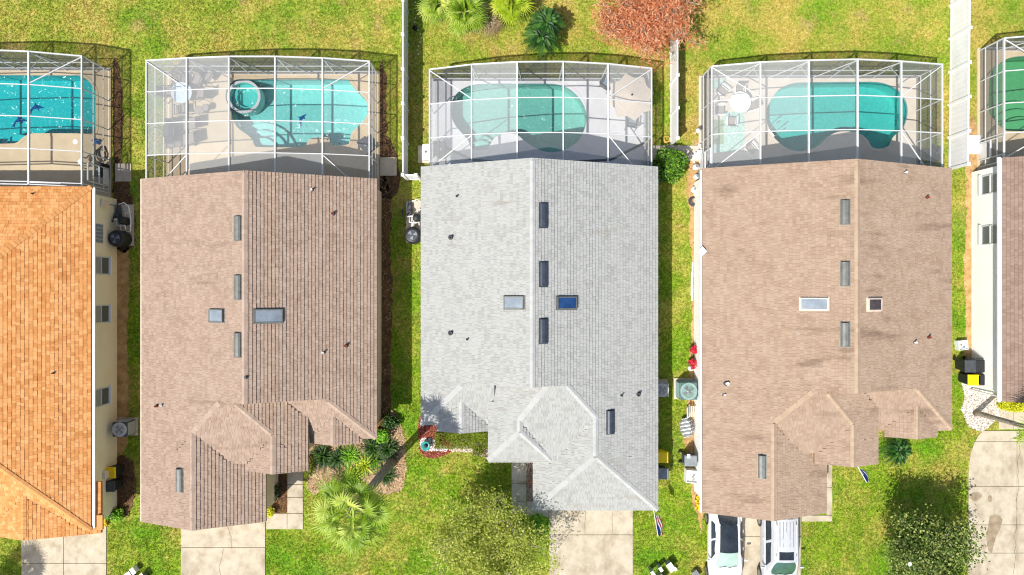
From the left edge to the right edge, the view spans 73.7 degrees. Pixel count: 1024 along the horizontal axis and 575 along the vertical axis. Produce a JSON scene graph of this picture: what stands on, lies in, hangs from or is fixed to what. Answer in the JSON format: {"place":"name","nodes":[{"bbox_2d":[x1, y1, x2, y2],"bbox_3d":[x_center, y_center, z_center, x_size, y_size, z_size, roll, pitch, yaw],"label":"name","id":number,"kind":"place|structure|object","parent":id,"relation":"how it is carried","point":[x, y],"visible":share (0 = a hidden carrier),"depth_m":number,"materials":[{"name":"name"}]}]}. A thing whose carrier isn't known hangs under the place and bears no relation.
{"place":"outdoors","nodes":[
{"label":"outdoors","id":0,"kind":"place"},
{"bbox_2d":[21,527,106,574],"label":"driveway","id":1,"kind":"structure","parent":0,"point":[79,555],"depth_m":38.05,"materials":[{"name":"concrete"}]},
{"bbox_2d":[181,522,264,574],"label":"driveway","id":2,"kind":"structure","parent":0,"point":[222,561],"depth_m":38.05,"materials":[{"name":"concrete"}]},
{"bbox_2d":[0,0,1023,574],"bbox_3d":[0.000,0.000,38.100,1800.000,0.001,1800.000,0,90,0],"label":"ground","id":3,"kind":"structure","parent":0,"point":[400,230],"depth_m":38.10,"materials":[{"name":"green plant"}]},
{"bbox_2d":[0,68,110,197],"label":"pool deck","id":4,"kind":"structure","parent":3,"relation":"on","point":[53,166],"depth_m":38.03,"materials":[{"name":"beige concrete"}]},
{"bbox_2d":[0,72,80,146],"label":"swimming pool","id":5,"kind":"structure","parent":4,"relation":"in","point":[46,101],"depth_m":39.05,"materials":[{"name":"liquid"}]},
{"bbox_2d":[0,50,109,192],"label":"screen enclosure","id":6,"kind":"object","parent":4,"relation":"on","point":[94,114],"visible":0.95,"depth_m":36.40,"materials":[{"name":"white metal"}]},
{"bbox_2d":[0,185,116,540],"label":"house","id":7,"kind":"structure","parent":3,"relation":"on","point":[58,344],"depth_m":34.82,"materials":[{"name":"orange"}]},
{"bbox_2d":[96,256,111,275],"bbox_3d":[-21.986,-1.181,36.637,0.140,1.535,1.080,0,90,0],"label":"window","id":8,"kind":"structure","parent":7,"relation":"in","point":[103,264],"depth_m":36.84,"materials":[{"name":"white glass"}]},
{"bbox_2d":[96,304,111,323],"bbox_3d":[-21.986,1.421,36.637,0.140,1.535,1.080,0,90,0],"label":"window","id":9,"kind":"structure","parent":7,"relation":"in","point":[103,312],"depth_m":36.85,"materials":[{"name":"grey glass"}]},
{"bbox_2d":[96,385,111,407],"bbox_3d":[-21.986,5.873,36.637,0.140,1.535,1.080,0,90,0],"label":"window","id":10,"kind":"structure","parent":7,"relation":"in","point":[103,395],"depth_m":36.85,"materials":[{"name":"white glass"}]},
{"bbox_2d":[106,464,123,477],"bbox_3d":[-21.935,10.054,37.562,0.821,1.075,0.620,0,90,0],"label":"wheelie bin","id":11,"kind":"object","parent":3,"relation":"on","point":[115,470],"visible":0.84,"depth_m":37.19,"materials":[{"name":"yellow plastic"}]},
{"bbox_2d":[117,247,129,456],"bbox_3d":[-21.840,3.162,38.092,1.054,0.001,12.622,0,90,0],"label":"dirt strip","id":12,"kind":"object","parent":3,"relation":"on","point":[122,336],"visible":0.72,"depth_m":38.09,"materials":[{"name":"soil"}]},
{"bbox_2d":[115,163,131,181],"bbox_3d":[-21.661,-6.411,38.080,0.893,0.140,1.000,0,90,0],"label":"concrete pad","id":13,"kind":"object","parent":3,"relation":"on","point":[123,172],"visible":1,"depth_m":38.01,"materials":[{"name":"grey concrete"}]},
{"bbox_2d":[111,57,135,252],"bbox_3d":[-21.636,-7.392,38.092,1.375,0.001,10.955,0,90,0],"label":"dirt strip","id":14,"kind":"object","parent":3,"relation":"on","point":[126,188],"visible":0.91,"depth_m":38.09,"materials":[{"name":"soil"}]},
{"bbox_2d":[108,202,133,247],"bbox_3d":[-21.620,-3.461,37.593,1.201,1.015,2.492,0,90,0],"label":"pool equipment","id":15,"kind":"object","parent":14,"relation":"on","point":[122,235],"visible":1,"depth_m":37.69,"materials":[{"name":"black plastic"}]},
{"bbox_2d":[112,417,137,436],"bbox_3d":[-21.357,7.732,37.597,1.000,1.006,1.000,0,90,0],"label":"air conditioner","id":16,"kind":"object","parent":3,"relation":"on","point":[124,426],"visible":1,"depth_m":37.29,"materials":[{"name":"grey metal"}]},
{"bbox_2d":[117,455,135,517],"bbox_3d":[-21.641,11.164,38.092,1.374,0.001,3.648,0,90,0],"label":"mulch bed","id":17,"kind":"object","parent":3,"relation":"on","point":[126,489],"visible":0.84,"depth_m":38.09,"materials":[{"name":"soil"}]},
{"bbox_2d":[106,478,122,491],"bbox_3d":[-21.970,10.804,37.562,0.821,1.075,0.620,0,90,0],"label":"wheelie bin","id":18,"kind":"object","parent":17,"relation":"on","point":[114,485],"visible":0.69,"depth_m":37.06,"materials":[{"name":"black plastic"}]},
{"bbox_2d":[140,170,380,530],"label":"house","id":19,"kind":"structure","parent":3,"relation":"on","point":[260,331],"depth_m":34.21,"materials":[{"name":"beige"}]},
{"bbox_2d":[168,72,379,190],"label":"pool deck","id":20,"kind":"structure","parent":3,"relation":"on","point":[211,137],"depth_m":38.03,"materials":[{"name":"beige concrete"}]},
{"bbox_2d":[163,119,179,143],"bbox_3d":[-18.702,-8.518,37.500,0.604,1.060,1.340,0,90,0],"label":"barbecue grill","id":21,"kind":"object","parent":20,"relation":"on","point":[171,131],"visible":0.98,"depth_m":37.22,"materials":[{"name":"grey metal"}]},
{"bbox_2d":[169,69,188,83],"bbox_3d":[-18.299,-11.525,37.579,0.620,0.906,0.662,-17,90,0],"label":"patio chair","id":22,"kind":"object","parent":20,"relation":"on","point":[178,75],"visible":0.86,"depth_m":37.54,"materials":[{"name":"white metal"}]},
{"bbox_2d":[171,82,192,102],"bbox_3d":[-18.071,-10.661,37.669,1.160,0.739,1.160,0,90,0],"label":"round table","id":23,"kind":"object","parent":20,"relation":"on","point":[179,96],"visible":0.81,"depth_m":37.30,"materials":[{"name":"white glass"}]},
{"bbox_2d":[165,131,198,148],"bbox_3d":[-18.260,-8.124,37.632,1.920,0.797,0.680,-7,90,0],"label":"sun lounger","id":24,"kind":"object","parent":20,"relation":"on","point":[180,141],"visible":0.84,"depth_m":37.70,"materials":[{"name":"white plastic"}]},
{"bbox_2d":[165,117,199,130],"bbox_3d":[-18.189,-9.018,37.632,1.920,0.797,0.680,0,90,0],"label":"sun lounger","id":25,"kind":"object","parent":20,"relation":"on","point":[182,126],"visible":0.67,"depth_m":37.70,"materials":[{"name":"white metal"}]},
{"bbox_2d":[188,71,202,87],"bbox_3d":[-17.375,-11.452,37.579,0.620,0.906,0.662,23,90,0],"label":"patio chair","id":26,"kind":"object","parent":20,"relation":"on","point":[197,78],"visible":0.93,"depth_m":37.61,"materials":[{"name":"white metal"}]},
{"bbox_2d":[145,56,377,178],"bbox_3d":[-13.329,-8.699,36.557,11.714,2.945,6.448,0,90,0],"label":"screen enclosure","id":27,"kind":"object","parent":20,"relation":"on","point":[157,72],"visible":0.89,"depth_m":36.21,"materials":[{"name":"white metal"}]},
{"bbox_2d":[223,76,368,149],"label":"swimming pool","id":28,"kind":"structure","parent":20,"relation":"in","point":[294,105],"depth_m":39.05,"materials":[{"name":"liquid"}]},
{"bbox_2d":[271,473,287,512],"bbox_3d":[-13.059,11.490,38.092,1.300,0.001,2.633,0,90,0],"label":"mulch bed","id":29,"kind":"object","parent":3,"relation":"on","point":[281,494],"visible":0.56,"depth_m":38.09,"materials":[{"name":"wood"}]},
{"bbox_2d":[266,471,302,528],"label":"walkway","id":30,"kind":"structure","parent":3,"relation":"on","point":[292,518],"depth_m":38.05,"materials":[{"name":"concrete"}]},
{"bbox_2d":[305,410,406,494],"bbox_3d":[-8.828,9.231,38.092,5.959,0.001,4.824,0,90,0],"label":"mulch bed","id":31,"kind":"object","parent":3,"relation":"on","point":[399,469],"visible":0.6,"depth_m":38.09,"materials":[{"name":"brown wood"}]},
{"bbox_2d":[309,444,334,473],"bbox_3d":[-10.464,9.386,37.802,1.994,0.537,2.167,-37,90,0],"label":"strap plant","id":32,"kind":"object","parent":31,"relation":"on","point":[321,456],"visible":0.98,"depth_m":37.86,"materials":[{"name":"green plant"}]},
{"bbox_2d":[326,445,352,472],"bbox_3d":[-9.678,9.516,37.851,1.794,0.438,1.850,27,90,0],"label":"strap plant","id":33,"kind":"object","parent":31,"relation":"on","point":[336,457],"visible":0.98,"depth_m":37.88,"materials":[{"name":"green plant"}]},
{"bbox_2d":[339,444,363,467],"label":"strap plant","id":34,"kind":"object","parent":31,"relation":"on","point":[351,457],"visible":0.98,"depth_m":37.90,"materials":[{"name":"green plant"}]},
{"bbox_2d":[305,457,400,558],"bbox_3d":[-6.805,9.796,33.245,4.059,9.730,4.268,0,90,0],"label":"fan palm","id":35,"kind":"object","parent":31,"relation":"on","point":[356,535],"visible":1,"depth_m":29.34,"materials":[{"name":"green plant"}]},
{"bbox_2d":[349,449,374,480],"bbox_3d":[-8.196,9.819,37.856,1.728,0.429,1.743,-18,90,0],"label":"strap plant","id":36,"kind":"object","parent":31,"relation":"on","point":[364,464],"visible":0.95,"depth_m":37.91,"materials":[{"name":"yellow plant"}]},
{"bbox_2d":[357,439,388,461],"bbox_3d":[-7.741,8.817,37.808,2.232,0.524,2.154,0,90,0],"label":"strap plant","id":37,"kind":"object","parent":31,"relation":"on","point":[372,446],"visible":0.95,"depth_m":37.81,"materials":[{"name":"green plant"}]},
{"bbox_2d":[376,428,389,443],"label":"shrub","id":38,"kind":"object","parent":31,"relation":"on","point":[383,434],"visible":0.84,"depth_m":37.44,"materials":[{"name":"green plant"}]},
{"bbox_2d":[372,462,397,490],"bbox_3d":[-7.033,10.405,37.861,1.583,0.417,1.674,33,90,0],"label":"strap plant","id":39,"kind":"object","parent":31,"relation":"on","point":[389,476],"visible":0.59,"depth_m":37.95,"materials":[{"name":"green plant"}]},
{"bbox_2d":[381,413,400,428],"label":"shrub","id":40,"kind":"object","parent":31,"relation":"on","point":[389,422],"visible":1,"depth_m":37.60,"materials":[{"name":"green plant"}]},
{"bbox_2d":[378,434,404,460],"bbox_3d":[-6.951,8.957,37.809,1.831,0.522,2.029,-42,90,0],"label":"strap plant","id":41,"kind":"object","parent":31,"relation":"on","point":[388,450],"visible":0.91,"depth_m":37.87,"materials":[{"name":"green plant"}]},
{"bbox_2d":[378,176,392,428],"bbox_3d":[-7.105,1.112,38.092,0.978,0.001,15.210,0,90,0],"label":"dirt strip","id":42,"kind":"object","parent":3,"relation":"on","point":[385,334],"visible":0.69,"depth_m":38.09,"materials":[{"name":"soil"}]},
{"bbox_2d":[380,157,396,175],"bbox_3d":[-6.893,-6.750,38.080,0.928,0.140,1.036,0,90,0],"label":"concrete pad","id":43,"kind":"object","parent":3,"relation":"on","point":[388,166],"visible":1,"depth_m":38.01,"materials":[{"name":"grey concrete"}]},
{"bbox_2d":[379,62,400,200],"bbox_3d":[-6.879,-8.774,38.092,1.337,0.001,7.894,0,90,0],"label":"mulch bed","id":44,"kind":"object","parent":3,"relation":"on","point":[383,73],"visible":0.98,"depth_m":38.09,"materials":[{"name":"brown wood"}]},
{"bbox_2d":[401,0,420,180],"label":"vinyl fence","id":45,"kind":"object","parent":3,"relation":"on","point":[405,175],"visible":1,"depth_m":36.90,"materials":[{"name":"white plastic"}]},
{"bbox_2d":[402,199,420,243],"bbox_3d":[-5.459,-3.639,37.593,1.201,1.015,2.492,0,90,0],"label":"pool equipment","id":46,"kind":"object","parent":3,"relation":"on","point":[412,234],"visible":0.91,"depth_m":37.61,"materials":[{"name":"grey plastic"}]},
{"bbox_2d":[418,417,450,458],"bbox_3d":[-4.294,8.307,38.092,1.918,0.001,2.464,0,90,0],"label":"mulch bed","id":47,"kind":"object","parent":3,"relation":"on","point":[431,453],"visible":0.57,"depth_m":38.09,"materials":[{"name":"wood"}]},
{"bbox_2d":[417,0,461,26],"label":"fan palm","id":48,"kind":"object","parent":3,"relation":"on","point":[434,9],"visible":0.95,"depth_m":36.14,"materials":[{"name":"green plant"}]},
{"bbox_2d":[434,431,487,448],"bbox_3d":[-2.787,8.412,37.704,3.014,0.827,0.937,0,90,0],"label":"clipped hedge","id":49,"kind":"object","parent":3,"relation":"on","point":[484,436],"visible":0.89,"depth_m":37.40,"materials":[{"name":"green plant"}]},
{"bbox_2d":[442,0,489,40],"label":"fan palm","id":50,"kind":"object","parent":3,"relation":"on","point":[466,19],"visible":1,"depth_m":35.88,"materials":[{"name":"green plant"}]},
{"bbox_2d":[415,481,563,574],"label":"sparse tree","id":51,"kind":"object","parent":3,"relation":"on","point":[486,534],"visible":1,"depth_m":33.92,"materials":[{"name":"green plant"}]},
{"bbox_2d":[476,1,504,38],"bbox_3d":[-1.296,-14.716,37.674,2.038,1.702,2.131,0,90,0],"label":"mulch bed","id":52,"kind":"object","parent":3,"relation":"on","point":[493,23],"visible":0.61,"depth_m":37.18,"materials":[{"name":"brown wood"}]},
{"bbox_2d":[488,0,535,25],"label":"fan palm","id":53,"kind":"object","parent":3,"relation":"on","point":[508,10],"visible":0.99,"depth_m":36.31,"materials":[{"name":"green plant"}]},
{"bbox_2d":[448,81,589,154],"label":"swimming pool","id":54,"kind":"structure","parent":3,"relation":"in","point":[534,115],"depth_m":39.05,"materials":[{"name":"liquid"}]},
{"bbox_2d":[507,512,550,541],"bbox_3d":[0.879,12.863,36.649,2.560,2.915,1.882,0,90,0],"label":"young tree","id":55,"kind":"object","parent":3,"relation":"on","point":[543,520],"visible":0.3,"depth_m":36.32,"materials":[{"name":"green plant"}]},
{"bbox_2d":[527,462,532,500],"bbox_3d":[1.140,10.739,38.090,0.724,0.001,2.890,0,90,0],"label":"mulch bed","id":56,"kind":"object","parent":3,"relation":"on","point":[530,497],"visible":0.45,"depth_m":38.09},
{"bbox_2d":[512,462,548,516],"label":"walkway","id":57,"kind":"structure","parent":3,"relation":"on","point":[519,476],"depth_m":38.05,"materials":[{"name":"grey concrete"}]},
{"bbox_2d":[434,82,643,164],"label":"pool deck","id":58,"kind":"structure","parent":3,"relation":"on","point":[591,146],"depth_m":38.03,"materials":[{"name":"grey concrete"}]},
{"bbox_2d":[437,141,445,158],"bbox_3d":[-3.893,-7.589,37.710,0.470,0.640,0.900,0,90,0],"label":"deck box","id":59,"kind":"object","parent":58,"relation":"on","point":[441,149],"visible":0.94,"depth_m":37.43,"materials":[{"name":"grey plastic"}]},
{"bbox_2d":[434,141,643,161],"bbox_3d":[1.555,-7.497,38.018,11.807,0.020,1.302,0,90,0],"label":"channel drain","id":60,"kind":"object","parent":58,"relation":"on","point":[592,160],"visible":0.49,"depth_m":38.01,"materials":[{"name":"black plastic"}]},
{"bbox_2d":[429,61,651,165],"bbox_3d":[1.504,-8.824,36.362,11.782,3.336,5.412,0,90,0],"label":"screen enclosure","id":61,"kind":"object","parent":58,"relation":"on","point":[563,71],"visible":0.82,"depth_m":36.08,"materials":[{"name":"white metal"}]},
{"bbox_2d":[609,74,653,120],"bbox_3d":[6.252,-10.053,36.765,2.365,2.530,2.365,11,90,0],"label":"patio umbrella","id":62,"kind":"object","parent":58,"relation":"on","point":[638,89],"visible":0.97,"depth_m":35.90,"materials":[{"name":"beige fabric"}]},
{"bbox_2d":[420,158,658,511],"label":"house","id":63,"kind":"structure","parent":3,"relation":"on","point":[539,313],"depth_m":34.27,"materials":[{"name":"grey"}]},
{"bbox_2d":[521,5,565,60],"bbox_3d":[1.733,-13.792,37.038,2.177,2.188,2.925,22,90,0],"label":"cycad","id":64,"kind":"object","parent":3,"relation":"on","point":[544,27],"visible":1,"depth_m":36.37,"materials":[{"name":"green plant"}]},
{"bbox_2d":[584,0,711,71],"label":"tree","id":65,"kind":"object","parent":3,"relation":"on","point":[638,25],"visible":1,"depth_m":34.76,"materials":[{"name":"red plant"}]},
{"bbox_2d":[658,379,668,396],"bbox_3d":[8.179,5.589,37.622,0.950,0.956,0.950,0,90,0],"label":"air conditioner","id":66,"kind":"object","parent":3,"relation":"on","point":[663,387],"visible":0.73,"depth_m":37.19,"materials":[{"name":"grey metal"}]},
{"bbox_2d":[652,146,688,183],"bbox_3d":[8.531,-6.634,37.286,1.919,1.645,1.974,20,90,0],"label":"round shrub","id":67,"kind":"object","parent":3,"relation":"on","point":[672,165],"visible":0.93,"depth_m":36.81,"materials":[{"name":"green plant"}]},
{"bbox_2d":[669,26,679,144],"bbox_3d":[8.839,-13.089,37.212,0.190,1.835,10.404,0,90,0],"label":"vinyl fence","id":68,"kind":"object","parent":3,"relation":"on","point":[674,106],"visible":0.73,"depth_m":37.08,"materials":[{"name":"white plastic"}]},
{"bbox_2d":[653,145,700,160],"bbox_3d":[9.286,-7.482,38.080,2.857,0.140,0.857,0,90,0],"label":"concrete pad","id":69,"kind":"object","parent":3,"relation":"on","point":[688,150],"visible":0.29,"depth_m":38.01,"materials":[{"name":"grey concrete"}]},
{"bbox_2d":[678,451,696,465],"bbox_3d":[9.655,9.411,37.562,0.821,1.075,0.620,0,90,0],"label":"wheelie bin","id":70,"kind":"object","parent":3,"relation":"on","point":[691,460],"visible":1,"depth_m":37.02,"materials":[{"name":"grey plastic"}]},
{"bbox_2d":[683,138,702,533],"bbox_3d":[10.172,2.751,38.092,1.295,0.001,22.173,0,90,0],"label":"dirt strip","id":71,"kind":"object","parent":3,"relation":"on","point":[688,442],"visible":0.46,"depth_m":38.09,"materials":[{"name":"soil"}]},
{"bbox_2d":[674,378,696,399],"bbox_3d":[9.589,5.625,37.547,1.150,1.106,1.150,0,90,0],"label":"air conditioner","id":72,"kind":"object","parent":71,"relation":"on","point":[685,388],"visible":1,"depth_m":37.05,"materials":[{"name":"teal metal"}]},
{"bbox_2d":[680,416,694,437],"bbox_3d":[9.703,7.750,37.906,0.884,0.411,1.160,-9,90,0],"label":"folding lounger","id":73,"kind":"object","parent":71,"relation":"on","point":[687,430],"visible":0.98,"depth_m":37.83,"materials":[{"name":"white plastic"}]},
{"bbox_2d":[683,467,696,483],"bbox_3d":[9.929,10.411,37.800,0.690,0.600,0.690,5,90,0],"label":"storage box","id":74,"kind":"object","parent":71,"relation":"on","point":[689,476],"visible":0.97,"depth_m":37.66,"materials":[{"name":"grey plastic"}]},
{"bbox_2d":[699,76,915,178],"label":"pool deck","id":75,"kind":"structure","parent":3,"relation":"on","point":[840,147],"depth_m":38.03,"materials":[{"name":"beige concrete"}]},
{"bbox_2d":[713,112,744,151],"bbox_3d":[12.054,-8.661,38.022,1.821,0.008,2.214,0,90,0],"label":"outdoor rug","id":76,"kind":"object","parent":75,"relation":"on","point":[734,142],"visible":0.73,"depth_m":38.02,"materials":[{"name":"fabric"}]},
{"bbox_2d":[713,120,723,143],"bbox_3d":[11.446,-8.661,38.016,0.679,0.008,1.357,0,90,0],"label":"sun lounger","id":77,"kind":"object","parent":76,"relation":"on","point":[718,126],"visible":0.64,"depth_m":38.01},
{"bbox_2d":[730,91,750,112],"bbox_3d":[12.482,-10.143,37.669,1.160,0.739,1.160,0,90,0],"label":"round table","id":78,"kind":"object","parent":75,"relation":"on","point":[743,105],"visible":0.97,"depth_m":37.30,"materials":[{"name":"white plastic"}]},
{"bbox_2d":[700,58,942,169],"bbox_3d":[16.485,-8.868,36.432,12.060,3.196,5.644,0,90,0],"label":"screen enclosure","id":79,"kind":"object","parent":75,"relation":"on","point":[927,76],"visible":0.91,"depth_m":36.31,"materials":[{"name":"white metal"}]},
{"bbox_2d":[763,79,910,153],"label":"swimming pool","id":80,"kind":"structure","parent":75,"relation":"in","point":[839,112],"depth_m":39.05,"materials":[{"name":"liquid"}]},
{"bbox_2d":[801,465,831,520],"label":"walkway","id":81,"kind":"structure","parent":3,"relation":"on","point":[827,516],"depth_m":38.05,"materials":[{"name":"concrete"}]},
{"bbox_2d":[694,159,952,520],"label":"house","id":82,"kind":"structure","parent":3,"relation":"on","point":[822,315],"depth_m":34.19,"materials":[{"name":"beige"}]},
{"bbox_2d":[879,437,911,465],"bbox_3d":[21.158,8.970,37.569,1.612,1.062,1.821,35,90,0],"label":"cycad","id":83,"kind":"object","parent":3,"relation":"on","point":[899,451],"visible":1,"depth_m":37.32,"materials":[{"name":"green plant"}]},
{"bbox_2d":[878,503,989,574],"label":"flowering tree","id":84,"kind":"object","parent":3,"relation":"on","point":[922,545],"visible":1,"depth_m":34.97,"materials":[{"name":"green plant"}]},
{"bbox_2d":[947,0,971,169],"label":"vinyl fence","id":85,"kind":"object","parent":3,"relation":"on","point":[959,81],"visible":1,"depth_m":37.18,"materials":[{"name":"white plastic"}]},
{"bbox_2d":[953,356,975,372],"bbox_3d":[24.893,4.208,37.562,0.620,1.075,0.821,0,90,0],"label":"wheelie bin","id":86,"kind":"object","parent":3,"relation":"on","point":[966,366],"visible":1,"depth_m":37.09,"materials":[{"name":"black plastic"}]},
{"bbox_2d":[958,373,978,384],"bbox_3d":[25.167,5.018,37.562,0.821,1.075,0.620,0,90,0],"label":"wheelie bin","id":87,"kind":"object","parent":3,"relation":"on","point":[970,379],"visible":0.89,"depth_m":37.05,"materials":[{"name":"yellow plastic"}]},
{"bbox_2d":[963,115,976,373],"bbox_3d":[25.644,-1.600,38.092,0.960,0.001,16.189,0,90,0],"label":"dirt strip","id":88,"kind":"object","parent":3,"relation":"on","point":[967,257],"visible":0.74,"depth_m":38.09,"materials":[{"name":"soil"}]},
{"bbox_2d":[969,135,979,153],"bbox_3d":[25.786,-7.964,38.080,0.714,0.140,1.036,0,90,0],"label":"concrete pad","id":89,"kind":"object","parent":3,"relation":"on","point":[974,141],"visible":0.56,"depth_m":38.01,"materials":[{"name":"white paint"}]},
{"bbox_2d":[961,386,999,430],"bbox_3d":[26.465,6.510,38.090,2.884,0.001,3.018,0,90,0],"label":"gravel bed","id":90,"kind":"object","parent":3,"relation":"on","point":[977,406],"visible":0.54,"depth_m":38.09,"materials":[{"name":"grey gravel"}]},
{"bbox_2d":[973,409,1023,449],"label":"fan palm","id":91,"kind":"object","parent":90,"relation":"on","point":[976,412],"visible":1,"depth_m":35.90,"materials":[{"name":"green plant"}]},
{"bbox_2d":[970,156,1023,402],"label":"house","id":92,"kind":"structure","parent":3,"relation":"on","point":[998,268],"depth_m":35.30,"materials":[{"name":"white paint"}]},
{"bbox_2d":[978,172,996,196],"bbox_3d":[25.593,-5.549,36.637,0.140,1.435,1.160,0,90,0],"label":"window","id":93,"kind":"structure","parent":92,"relation":"in","point":[987,184],"depth_m":36.82,"materials":[{"name":"white glass"}]},
{"bbox_2d":[978,224,996,245],"bbox_3d":[25.593,-2.834,36.637,0.140,1.435,1.160,0,90,0],"label":"window","id":94,"kind":"structure","parent":92,"relation":"in","point":[987,234],"depth_m":36.82,"materials":[{"name":"white glass"}]},
{"bbox_2d":[977,48,1023,170],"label":"pool deck","id":95,"kind":"structure","parent":3,"relation":"on","point":[1014,142],"depth_m":38.03,"materials":[{"name":"beige concrete"}]},
{"bbox_2d":[979,36,1023,166],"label":"screen enclosure","id":96,"kind":"object","parent":95,"relation":"on","point":[992,106],"visible":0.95,"depth_m":36.97,"materials":[{"name":"white metal"}]},
{"bbox_2d":[1005,53,1023,133],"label":"swimming pool","id":97,"kind":"structure","parent":95,"relation":"in","point":[1014,92],"depth_m":38.97,"materials":[{"name":"liquid"}]},
{"bbox_2d":[999,410,1023,428],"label":"walkway","id":98,"kind":"structure","parent":3,"relation":"on","point":[1013,416],"depth_m":38.05,"materials":[{"name":"concrete"}]},
{"bbox_2d":[549,510,632,574],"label":"driveway","id":99,"kind":"structure","parent":0,"point":[593,542],"depth_m":38.05,"materials":[{"name":"concrete"}]},
{"bbox_2d":[742,517,800,574],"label":"driveway","id":100,"kind":"structure","parent":0,"point":[751,540],"depth_m":38.05,"materials":[{"name":"concrete"}]},
{"bbox_2d":[704,513,747,574],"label":"parked car","id":101,"kind":"object","parent":100,"relation":"on","point":[724,545],"visible":0.75,"depth_m":36.88,"materials":[{"name":"white paint"}]},
{"bbox_2d":[757,518,803,574],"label":"parked car","id":102,"kind":"object","parent":100,"relation":"on","point":[779,554],"visible":0.8,"depth_m":36.43,"materials":[{"name":"silver metal"}]},
{"bbox_2d":[961,382,1007,430],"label":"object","id":103,"kind":"object","parent":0,"point":[980,407],"visible":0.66,"depth_m":38.05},
{"bbox_2d":[967,431,1023,574],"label":"driveway","id":104,"kind":"structure","parent":0,"point":[995,493],"depth_m":38.05,"materials":[{"name":"concrete"}]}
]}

